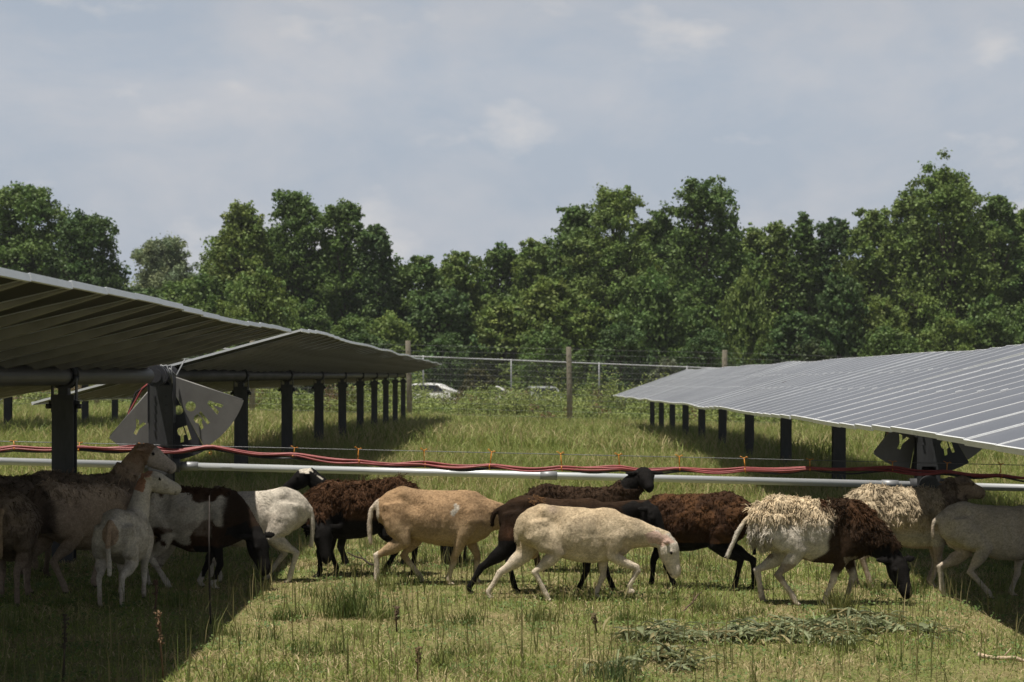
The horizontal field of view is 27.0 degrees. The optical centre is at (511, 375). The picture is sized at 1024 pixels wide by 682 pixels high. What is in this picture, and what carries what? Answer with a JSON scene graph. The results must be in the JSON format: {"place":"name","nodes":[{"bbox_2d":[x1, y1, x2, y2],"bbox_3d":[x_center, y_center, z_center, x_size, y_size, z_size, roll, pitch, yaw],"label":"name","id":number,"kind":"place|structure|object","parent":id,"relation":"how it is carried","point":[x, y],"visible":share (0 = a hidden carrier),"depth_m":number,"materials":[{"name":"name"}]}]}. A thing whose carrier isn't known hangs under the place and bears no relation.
{"place":"outdoors","nodes":[
{"label":"outdoors","id":0,"kind":"place"},
{"bbox_2d":[0,396,1023,570],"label":"meadow grass","id":1,"kind":"structure","parent":0,"point":[587,438],"depth_m":41.02,"materials":[{"name":"plant"}]},
{"bbox_2d":[0,404,1023,681],"bbox_3d":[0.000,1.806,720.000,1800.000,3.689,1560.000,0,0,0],"label":"ground","id":2,"kind":"structure","parent":0,"point":[608,634],"depth_m":12.99,"materials":[{"name":"plant"}]},
{"bbox_2d":[0,487,42,606],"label":"sheep","id":3,"kind":"object","parent":2,"relation":"on","point":[21,522],"visible":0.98,"depth_m":14.27},
{"bbox_2d":[0,472,51,577],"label":"sheep","id":4,"kind":"object","parent":2,"relation":"on","point":[24,484],"visible":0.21,"depth_m":16.09},
{"bbox_2d":[0,180,89,280],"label":"broadleaf tree","id":5,"kind":"object","parent":2,"relation":"on","point":[33,205],"visible":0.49,"depth_m":136.52,"materials":[{"name":"green plant"}]},
{"bbox_2d":[45,367,81,562],"bbox_3d":[-3.672,0.964,17.500,0.290,2.144,0.170,0,0,0],"label":"support post","id":6,"kind":"object","parent":2,"relation":"on","point":[64,405],"visible":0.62,"depth_m":17.42,"materials":[{"name":"metal"}]},
{"bbox_2d":[0,267,291,399],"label":"solar table","id":7,"kind":"object","parent":6,"relation":"on","point":[53,331],"visible":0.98,"depth_m":15.12,"materials":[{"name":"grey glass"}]},
{"bbox_2d":[37,207,131,289],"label":"broadleaf tree","id":8,"kind":"object","parent":2,"relation":"on","point":[82,235],"visible":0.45,"depth_m":135.14,"materials":[{"name":"green plant"}]},
{"bbox_2d":[22,476,156,593],"bbox_3d":[-3.030,1.147,15.460,0.376,0.859,1.338,0,0,38],"label":"sheep","id":9,"kind":"object","parent":2,"relation":"on","point":[71,514],"visible":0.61,"depth_m":15.14},
{"bbox_2d":[29,443,175,571],"bbox_3d":[-3.312,1.052,16.913,1.306,1.035,0.480,0,0,-4],"label":"sheep","id":10,"kind":"object","parent":2,"relation":"on","point":[129,468],"visible":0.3,"depth_m":16.85},
{"bbox_2d":[91,471,181,606],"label":"sheep","id":11,"kind":"object","parent":2,"relation":"on","point":[123,540],"visible":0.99,"depth_m":14.30},
{"bbox_2d":[122,285,173,300],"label":"forest tree","id":12,"kind":"object","parent":2,"relation":"on","point":[136,289],"visible":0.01,"depth_m":158.00,"materials":[{"name":"green plant"}]},
{"bbox_2d":[153,610,164,680],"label":"dry stem","id":13,"kind":"object","parent":2,"relation":"on","point":[159,626],"visible":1,"depth_m":10.76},
{"bbox_2d":[128,231,204,289],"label":"broadleaf tree","id":14,"kind":"object","parent":2,"relation":"on","point":[164,260],"visible":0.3,"depth_m":183.61,"materials":[{"name":"green plant"}]},
{"bbox_2d":[146,280,195,301],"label":"forest tree","id":15,"kind":"object","parent":2,"relation":"on","point":[172,285],"visible":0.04,"depth_m":160.35,"materials":[{"name":"green plant"}]},
{"bbox_2d":[109,359,243,481],"bbox_3d":[-3.581,0.893,22.753,1.146,2.125,0.888,0,0,-37],"label":"drive post","id":16,"kind":"object","parent":2,"relation":"on","point":[154,408],"visible":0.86,"depth_m":22.75,"materials":[{"name":"metal"}]},
{"bbox_2d":[0,458,1023,490],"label":"drive shaft","id":17,"kind":"object","parent":16,"relation":"attached to","point":[197,466],"visible":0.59,"depth_m":22.73,"materials":[{"name":"metal"}]},
{"bbox_2d":[162,272,244,392],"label":"young tree","id":18,"kind":"object","parent":2,"relation":"on","point":[209,290],"visible":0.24,"depth_m":130.28,"materials":[{"name":"green plant"}]},
{"bbox_2d":[146,484,274,590],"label":"sheep","id":19,"kind":"object","parent":2,"relation":"on","point":[181,520],"visible":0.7,"depth_m":15.40},
{"bbox_2d":[155,487,315,582],"bbox_3d":[-2.091,1.209,16.040,1.225,0.740,0.361,0,0,0],"label":"sheep","id":20,"kind":"object","parent":2,"relation":"on","point":[280,513],"visible":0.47,"depth_m":15.95},
{"bbox_2d":[230,369,250,477],"bbox_3d":[-3.771,0.919,29.696,0.290,2.056,0.170,0,0,0],"label":"support post","id":21,"kind":"object","parent":2,"relation":"on","point":[242,391],"visible":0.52,"depth_m":29.62,"materials":[{"name":"metal"}]},
{"bbox_2d":[196,199,307,344],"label":"broadleaf tree","id":22,"kind":"object","parent":2,"relation":"on","point":[242,233],"visible":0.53,"depth_m":139.00,"materials":[{"name":"green plant"}]},
{"bbox_2d":[209,265,304,399],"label":"young tree","id":23,"kind":"object","parent":2,"relation":"on","point":[250,303],"visible":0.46,"depth_m":128.28,"materials":[{"name":"green plant"}]},
{"bbox_2d":[278,370,295,456],"bbox_3d":[-3.824,0.964,36.266,0.290,2.144,0.170,0,0,0],"label":"support post","id":24,"kind":"object","parent":2,"relation":"on","point":[286,389],"visible":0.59,"depth_m":36.19,"materials":[{"name":"metal"}]},
{"bbox_2d":[31,328,441,404],"bbox_3d":[-3.983,-0.101,53.239,2.980,0.862,60.177,0,0,0],"label":"solar table","id":25,"kind":"object","parent":24,"relation":"on","point":[306,357],"visible":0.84,"depth_m":29.75,"materials":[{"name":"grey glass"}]},
{"bbox_2d":[247,603,330,622],"bbox_3d":[-1.425,1.494,13.442,0.490,0.127,0.312,0,0,-29],"label":"grass tuft","id":26,"kind":"object","parent":2,"relation":"on","point":[285,614],"visible":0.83,"depth_m":13.45,"materials":[{"name":"plant"}]},
{"bbox_2d":[255,189,339,327],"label":"broadleaf tree","id":27,"kind":"object","parent":2,"relation":"on","point":[296,210],"visible":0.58,"depth_m":140.85,"materials":[{"name":"green plant"}]},
{"bbox_2d":[280,297,337,396],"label":"young tree","id":28,"kind":"object","parent":2,"relation":"on","point":[308,316],"visible":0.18,"depth_m":131.41,"materials":[{"name":"green plant"}]},
{"bbox_2d":[311,371,325,445],"bbox_3d":[-3.877,0.964,42.836,0.290,2.144,0.170,0,0,0],"label":"support post","id":29,"kind":"object","parent":2,"relation":"on","point":[318,387],"visible":0.53,"depth_m":42.76,"materials":[{"name":"metal"}]},
{"bbox_2d":[336,372,348,441],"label":"support post","id":30,"kind":"object","parent":2,"relation":"on","point":[342,385],"visible":0.53,"depth_m":49.33,"materials":[{"name":"metal"}]},
{"bbox_2d":[307,197,378,335],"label":"broadleaf tree","id":31,"kind":"object","parent":2,"relation":"on","point":[340,219],"visible":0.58,"depth_m":140.06,"materials":[{"name":"green plant"}]},
{"bbox_2d":[282,467,403,566],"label":"sheep","id":32,"kind":"object","parent":2,"relation":"on","point":[311,477],"visible":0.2,"depth_m":17.20},
{"bbox_2d":[296,580,401,621],"bbox_3d":[-1.028,1.431,13.622,0.614,0.265,0.554,0,0,-40],"label":"grass tuft","id":33,"kind":"object","parent":2,"relation":"on","point":[348,610],"visible":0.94,"depth_m":13.61,"materials":[{"name":"plant"}]},
{"bbox_2d":[324,312,379,396],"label":"young tree","id":34,"kind":"object","parent":2,"relation":"on","point":[350,324],"visible":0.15,"depth_m":128.89,"materials":[{"name":"green plant"}]},
{"bbox_2d":[299,471,420,577],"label":"sheep","id":35,"kind":"object","parent":2,"relation":"on","point":[340,509],"visible":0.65,"depth_m":16.31},
{"bbox_2d":[355,373,365,429],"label":"support post","id":36,"kind":"object","parent":2,"relation":"on","point":[360,384],"visible":0.59,"depth_m":55.90,"materials":[{"name":"metal"}]},
{"bbox_2d":[331,329,392,391],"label":"bush","id":37,"kind":"object","parent":2,"relation":"on","point":[364,337],"visible":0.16,"depth_m":121.55,"materials":[{"name":"green plant"}]},
{"bbox_2d":[369,373,378,426],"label":"support post","id":38,"kind":"object","parent":2,"relation":"on","point":[374,383],"visible":0.56,"depth_m":62.47,"materials":[{"name":"metal"}]},
{"bbox_2d":[345,223,404,338],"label":"broadleaf tree","id":39,"kind":"object","parent":2,"relation":"on","point":[374,240],"visible":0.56,"depth_m":139.40,"materials":[{"name":"green plant"}]},
{"bbox_2d":[381,373,389,424],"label":"support post","id":40,"kind":"object","parent":2,"relation":"on","point":[385,382],"visible":0.59,"depth_m":69.04,"materials":[{"name":"metal"}]},
{"bbox_2d":[391,373,398,422],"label":"support post","id":41,"kind":"object","parent":2,"relation":"on","point":[394,382],"visible":0.57,"depth_m":75.61,"materials":[{"name":"metal"}]},
{"bbox_2d":[368,310,426,388],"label":"young tree","id":42,"kind":"object","parent":2,"relation":"on","point":[394,329],"visible":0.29,"depth_m":127.47,"materials":[{"name":"green plant"}]},
{"bbox_2d":[384,255,453,337],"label":"broadleaf tree","id":43,"kind":"object","parent":2,"relation":"on","point":[418,272],"visible":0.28,"depth_m":141.08,"materials":[{"name":"green plant"}]},
{"bbox_2d":[379,383,463,404],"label":"parked car","id":44,"kind":"object","parent":2,"relation":"on","point":[435,388],"visible":0.11,"depth_m":109.94,"materials":[{"name":"white paint"}]},
{"bbox_2d":[1,364,846,428],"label":"weeds","id":45,"kind":"object","parent":2,"relation":"on","point":[528,406],"visible":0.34,"depth_m":96.26,"materials":[{"name":"green plant"}]},
{"bbox_2d":[0,340,848,423],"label":"wire fence","id":46,"kind":"object","parent":2,"relation":"on","point":[568,360],"visible":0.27,"depth_m":91.84,"materials":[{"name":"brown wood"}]},
{"bbox_2d":[412,332,472,389],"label":"bush","id":47,"kind":"object","parent":2,"relation":"on","point":[445,344],"visible":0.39,"depth_m":121.28,"materials":[{"name":"green plant"}]},
{"bbox_2d":[404,287,496,383],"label":"young tree","id":48,"kind":"object","parent":2,"relation":"on","point":[454,315],"visible":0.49,"depth_m":129.37,"materials":[{"name":"green plant"}]},
{"bbox_2d":[188,348,712,410],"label":"chain link fence","id":49,"kind":"object","parent":2,"relation":"on","point":[554,362],"visible":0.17,"depth_m":104.95,"materials":[{"name":"metal"}]},
{"bbox_2d":[367,485,538,584],"bbox_3d":[-0.437,1.192,15.762,1.277,0.754,0.345,0,0,-3],"label":"sheep","id":50,"kind":"object","parent":2,"relation":"on","point":[409,519],"visible":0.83,"depth_m":15.64},
{"bbox_2d":[440,545,466,565],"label":"sheep","id":51,"kind":"object","parent":2,"relation":"on","point":[450,550],"visible":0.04,"depth_m":16.93},
{"bbox_2d":[419,249,499,366],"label":"broadleaf tree","id":52,"kind":"object","parent":2,"relation":"on","point":[456,269],"visible":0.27,"depth_m":146.36,"materials":[{"name":"green plant"}]},
{"bbox_2d":[450,367,495,400],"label":"bush","id":53,"kind":"object","parent":2,"relation":"on","point":[473,374],"visible":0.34,"depth_m":106.09,"materials":[{"name":"green plant"}]},
{"bbox_2d":[466,241,529,374],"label":"broadleaf tree","id":54,"kind":"object","parent":2,"relation":"on","point":[497,260],"visible":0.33,"depth_m":149.11,"materials":[{"name":"green plant"}]},
{"bbox_2d":[470,299,533,392],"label":"young tree","id":55,"kind":"object","parent":2,"relation":"on","point":[498,324],"visible":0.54,"depth_m":131.11,"materials":[{"name":"green plant"}]},
{"bbox_2d":[501,237,564,385],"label":"broadleaf tree","id":56,"kind":"object","parent":2,"relation":"on","point":[527,269],"visible":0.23,"depth_m":146.24,"materials":[{"name":"green plant"}]},
{"bbox_2d":[504,605,571,624],"bbox_3d":[0.163,1.509,13.439,0.422,0.116,0.324,0,0,20],"label":"grass tuft","id":57,"kind":"object","parent":2,"relation":"on","point":[535,616],"visible":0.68,"depth_m":13.45,"materials":[{"name":"plant"}]},
{"bbox_2d":[505,321,591,395],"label":"bush","id":58,"kind":"object","parent":2,"relation":"on","point":[551,341],"visible":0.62,"depth_m":121.65,"materials":[{"name":"green plant"}]},
{"bbox_2d":[511,274,601,396],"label":"young tree","id":59,"kind":"object","parent":2,"relation":"on","point":[548,297],"visible":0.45,"depth_m":129.88,"materials":[{"name":"green plant"}]},
{"bbox_2d":[467,494,664,593],"bbox_3d":[0.385,1.208,15.139,1.422,0.729,0.360,0,0,0],"label":"sheep","id":60,"kind":"object","parent":2,"relation":"on","point":[509,512],"visible":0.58,"depth_m":15.06},
{"bbox_2d":[540,203,609,347],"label":"broadleaf tree","id":61,"kind":"object","parent":2,"relation":"on","point":[576,216],"visible":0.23,"depth_m":142.44,"materials":[{"name":"green plant"}]},
{"bbox_2d":[541,298,616,398],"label":"young tree","id":62,"kind":"object","parent":2,"relation":"on","point":[593,325],"visible":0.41,"depth_m":129.21,"materials":[{"name":"green plant"}]},
{"bbox_2d":[486,504,680,601],"bbox_3d":[0.489,1.233,14.743,1.348,0.692,0.321,0,0,0],"label":"sheep","id":63,"kind":"object","parent":2,"relation":"on","point":[602,536],"visible":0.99,"depth_m":14.66},
{"bbox_2d":[523,467,663,573],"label":"sheep","id":64,"kind":"object","parent":2,"relation":"on","point":[633,485],"visible":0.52,"depth_m":16.66},
{"bbox_2d":[554,182,664,384],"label":"broadleaf tree","id":65,"kind":"object","parent":2,"relation":"on","point":[617,209],"visible":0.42,"depth_m":139.68,"materials":[{"name":"green plant"}]},
{"bbox_2d":[572,653,652,681],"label":"grass tuft","id":66,"kind":"object","parent":2,"relation":"on","point":[617,670],"visible":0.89,"depth_m":10.74,"materials":[{"name":"plant"}]},
{"bbox_2d":[591,320,659,400],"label":"bush","id":67,"kind":"object","parent":2,"relation":"on","point":[620,337],"visible":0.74,"depth_m":122.36,"materials":[{"name":"green plant"}]},
{"bbox_2d":[582,266,699,386],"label":"young tree","id":68,"kind":"object","parent":2,"relation":"on","point":[655,295],"visible":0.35,"depth_m":127.76,"materials":[{"name":"green plant"}]},
{"bbox_2d":[621,209,693,293],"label":"broadleaf tree","id":69,"kind":"object","parent":2,"relation":"on","point":[663,225],"visible":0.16,"depth_m":145.24,"materials":[{"name":"green plant"}]},
{"bbox_2d":[648,357,678,408],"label":"bush","id":70,"kind":"object","parent":2,"relation":"on","point":[667,362],"visible":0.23,"depth_m":107.18,"materials":[{"name":"green plant"}]},
{"bbox_2d":[646,288,730,366],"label":"young tree","id":71,"kind":"object","parent":2,"relation":"on","point":[703,321],"visible":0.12,"depth_m":130.88,"materials":[{"name":"green plant"}]},
{"bbox_2d":[648,490,756,590],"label":"sheep","id":72,"kind":"object","parent":2,"relation":"on","point":[698,521],"visible":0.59,"depth_m":15.41},
{"bbox_2d":[689,596,732,614],"bbox_3d":[1.297,1.502,13.928,0.341,0.136,0.305,0,0,-36],"label":"grass tuft","id":73,"kind":"object","parent":2,"relation":"on","point":[705,606],"visible":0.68,"depth_m":13.92,"materials":[{"name":"plant"}]},
{"bbox_2d":[677,328,746,371],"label":"bush","id":74,"kind":"object","parent":2,"relation":"on","point":[703,345],"visible":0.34,"depth_m":122.41,"materials":[{"name":"green plant"}]},
{"bbox_2d":[655,174,770,348],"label":"broadleaf tree","id":75,"kind":"object","parent":2,"relation":"on","point":[695,248],"visible":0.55,"depth_m":139.13,"materials":[{"name":"green plant"}]},
{"bbox_2d":[718,409,726,447],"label":"support post","id":76,"kind":"object","parent":2,"relation":"on","point":[722,422],"visible":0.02,"depth_m":49.52,"materials":[{"name":"metal"}]},
{"bbox_2d":[678,233,786,329],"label":"forest tree","id":77,"kind":"object","parent":2,"relation":"on","point":[710,259],"visible":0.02,"depth_m":157.93,"materials":[{"name":"green plant"}]},
{"bbox_2d":[713,265,776,365],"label":"young tree","id":78,"kind":"object","parent":2,"relation":"on","point":[742,309],"visible":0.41,"depth_m":131.24,"materials":[{"name":"green plant"}]},
{"bbox_2d":[745,414,753,457],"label":"support post","id":79,"kind":"object","parent":2,"relation":"on","point":[749,430],"visible":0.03,"depth_m":42.95,"materials":[{"name":"metal"}]},
{"bbox_2d":[725,222,784,362],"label":"broadleaf tree","id":80,"kind":"object","parent":2,"relation":"on","point":[752,242],"visible":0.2,"depth_m":149.19,"materials":[{"name":"green plant"}]},
{"bbox_2d":[571,606,969,675],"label":"cut thistles","id":81,"kind":"object","parent":2,"relation":"on","point":[742,630],"visible":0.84,"depth_m":12.45,"materials":[{"name":"green plant"}]},
{"bbox_2d":[754,220,796,362],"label":"broadleaf tree","id":82,"kind":"object","parent":2,"relation":"on","point":[776,244],"visible":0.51,"depth_m":146.51,"materials":[{"name":"green plant"}]},
{"bbox_2d":[780,381,791,466],"bbox_3d":[4.683,1.178,36.464,0.290,2.144,0.170,0,0,0],"label":"support post","id":83,"kind":"object","parent":2,"relation":"on","point":[785,438],"visible":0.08,"depth_m":36.38,"materials":[{"name":"metal"}]},
{"bbox_2d":[752,310,832,364],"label":"young tree","id":84,"kind":"object","parent":2,"relation":"on","point":[794,328],"visible":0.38,"depth_m":128.36,"materials":[{"name":"green plant"}]},
{"bbox_2d":[779,211,823,321],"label":"broadleaf tree","id":85,"kind":"object","parent":2,"relation":"on","point":[804,271],"visible":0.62,"depth_m":145.50,"materials":[{"name":"green plant"}]},
{"bbox_2d":[792,338,830,361],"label":"bush","id":86,"kind":"object","parent":2,"relation":"on","point":[809,347],"visible":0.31,"depth_m":120.58,"materials":[{"name":"green plant"}]},
{"bbox_2d":[724,492,915,605],"bbox_3d":[2.100,1.194,14.551,1.312,0.789,0.450,0,0,0],"label":"sheep","id":87,"kind":"object","parent":2,"relation":"on","point":[789,532],"visible":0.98,"depth_m":14.43},
{"bbox_2d":[795,217,855,322],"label":"broadleaf tree","id":88,"kind":"object","parent":2,"relation":"on","point":[834,236],"visible":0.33,"depth_m":147.36,"materials":[{"name":"green plant"}]},
{"bbox_2d":[832,426,845,493],"bbox_3d":[4.578,1.151,29.893,0.290,2.144,0.170,0,0,0],"label":"support post","id":89,"kind":"object","parent":2,"relation":"on","point":[838,443],"visible":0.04,"depth_m":29.81,"materials":[{"name":"metal"}]},
{"bbox_2d":[810,272,870,359],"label":"young tree","id":90,"kind":"object","parent":2,"relation":"on","point":[840,297],"visible":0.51,"depth_m":127.96,"materials":[{"name":"green plant"}]},
{"bbox_2d":[812,581,882,617],"bbox_3d":[2.134,1.442,13.641,0.461,0.255,0.406,0,0,0],"label":"grass tuft","id":91,"kind":"object","parent":2,"relation":"on","point":[836,603],"visible":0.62,"depth_m":13.63,"materials":[{"name":"plant"}]},
{"bbox_2d":[824,205,904,346],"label":"broadleaf tree","id":92,"kind":"object","parent":2,"relation":"on","point":[866,229],"visible":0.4,"depth_m":143.37,"materials":[{"name":"green plant"}]},
{"bbox_2d":[853,295,914,356],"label":"young tree","id":93,"kind":"object","parent":2,"relation":"on","point":[882,313],"visible":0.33,"depth_m":128.79,"materials":[{"name":"green plant"}]},
{"bbox_2d":[857,325,924,356],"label":"bush","id":94,"kind":"object","parent":2,"relation":"on","point":[883,337],"visible":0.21,"depth_m":122.58,"materials":[{"name":"green plant"}]},
{"bbox_2d":[856,187,942,351],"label":"broadleaf tree","id":95,"kind":"object","parent":2,"relation":"on","point":[896,226],"visible":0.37,"depth_m":141.35,"materials":[{"name":"green plant"}]},
{"bbox_2d":[844,475,984,588],"bbox_3d":[2.946,1.161,15.642,1.159,0.844,0.460,0,0,-4],"label":"sheep","id":96,"kind":"object","parent":2,"relation":"on","point":[909,514],"visible":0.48,"depth_m":15.53},
{"bbox_2d":[873,432,982,488],"bbox_3d":[4.616,1.080,23.083,1.140,2.180,0.872,0,0,-37],"label":"drive post","id":97,"kind":"object","parent":2,"relation":"on","point":[928,451],"visible":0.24,"depth_m":23.06,"materials":[{"name":"metal"}]},
{"bbox_2d":[613,344,1023,418],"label":"solar table","id":98,"kind":"object","parent":97,"relation":"on","point":[760,390],"visible":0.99,"depth_m":31.80,"materials":[{"name":"grey glass"}]},
{"bbox_2d":[790,354,1023,455],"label":"solar table","id":99,"kind":"object","parent":97,"relation":"on","point":[981,406],"visible":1,"depth_m":17.67,"materials":[{"name":"grey glass"}]},
{"bbox_2d":[911,310,977,352],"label":"young tree","id":100,"kind":"object","parent":2,"relation":"on","point":[959,333],"visible":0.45,"depth_m":128.17,"materials":[{"name":"green plant"}]},
{"bbox_2d":[891,147,1008,351],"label":"broadleaf tree","id":101,"kind":"object","parent":2,"relation":"on","point":[953,199],"visible":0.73,"depth_m":138.03,"materials":[{"name":"green plant"}]},
{"bbox_2d":[931,501,1023,598],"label":"sheep","id":102,"kind":"object","parent":2,"relation":"on","point":[983,533],"visible":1,"depth_m":14.85},
{"bbox_2d":[949,292,1023,349],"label":"young tree","id":103,"kind":"object","parent":2,"relation":"on","point":[990,317],"visible":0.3,"depth_m":129.30,"materials":[{"name":"green plant"}]},
{"bbox_2d":[955,194,1023,336],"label":"broadleaf tree","id":104,"kind":"object","parent":2,"relation":"on","point":[999,208],"visible":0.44,"depth_m":140.25,"materials":[{"name":"green plant"}]},
{"bbox_2d":[996,208,1023,306],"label":"broadleaf tree","id":105,"kind":"object","parent":2,"relation":"on","point":[1020,221],"visible":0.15,"depth_m":142.39,"materials":[{"name":"green plant"}]},
{"bbox_2d":[1004,299,1023,344],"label":"young tree","id":106,"kind":"object","parent":2,"relation":"on","point":[1018,319],"visible":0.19,"depth_m":132.29,"materials":[{"name":"green plant"}]},
{"bbox_2d":[0,441,1023,465],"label":"messenger wire","id":107,"kind":"object","parent":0,"point":[531,453],"visible":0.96,"depth_m":22.30,"materials":[{"name":"metal"}]},
{"bbox_2d":[0,445,1023,481],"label":"cable bundle","id":108,"kind":"object","parent":107,"relation":"hanging from","point":[587,469],"visible":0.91,"depth_m":22.29,"materials":[{"name":"rubber"}]},
{"bbox_2d":[0,0,1023,297],"label":"sky","id":109,"kind":"structure","parent":0,"point":[458,125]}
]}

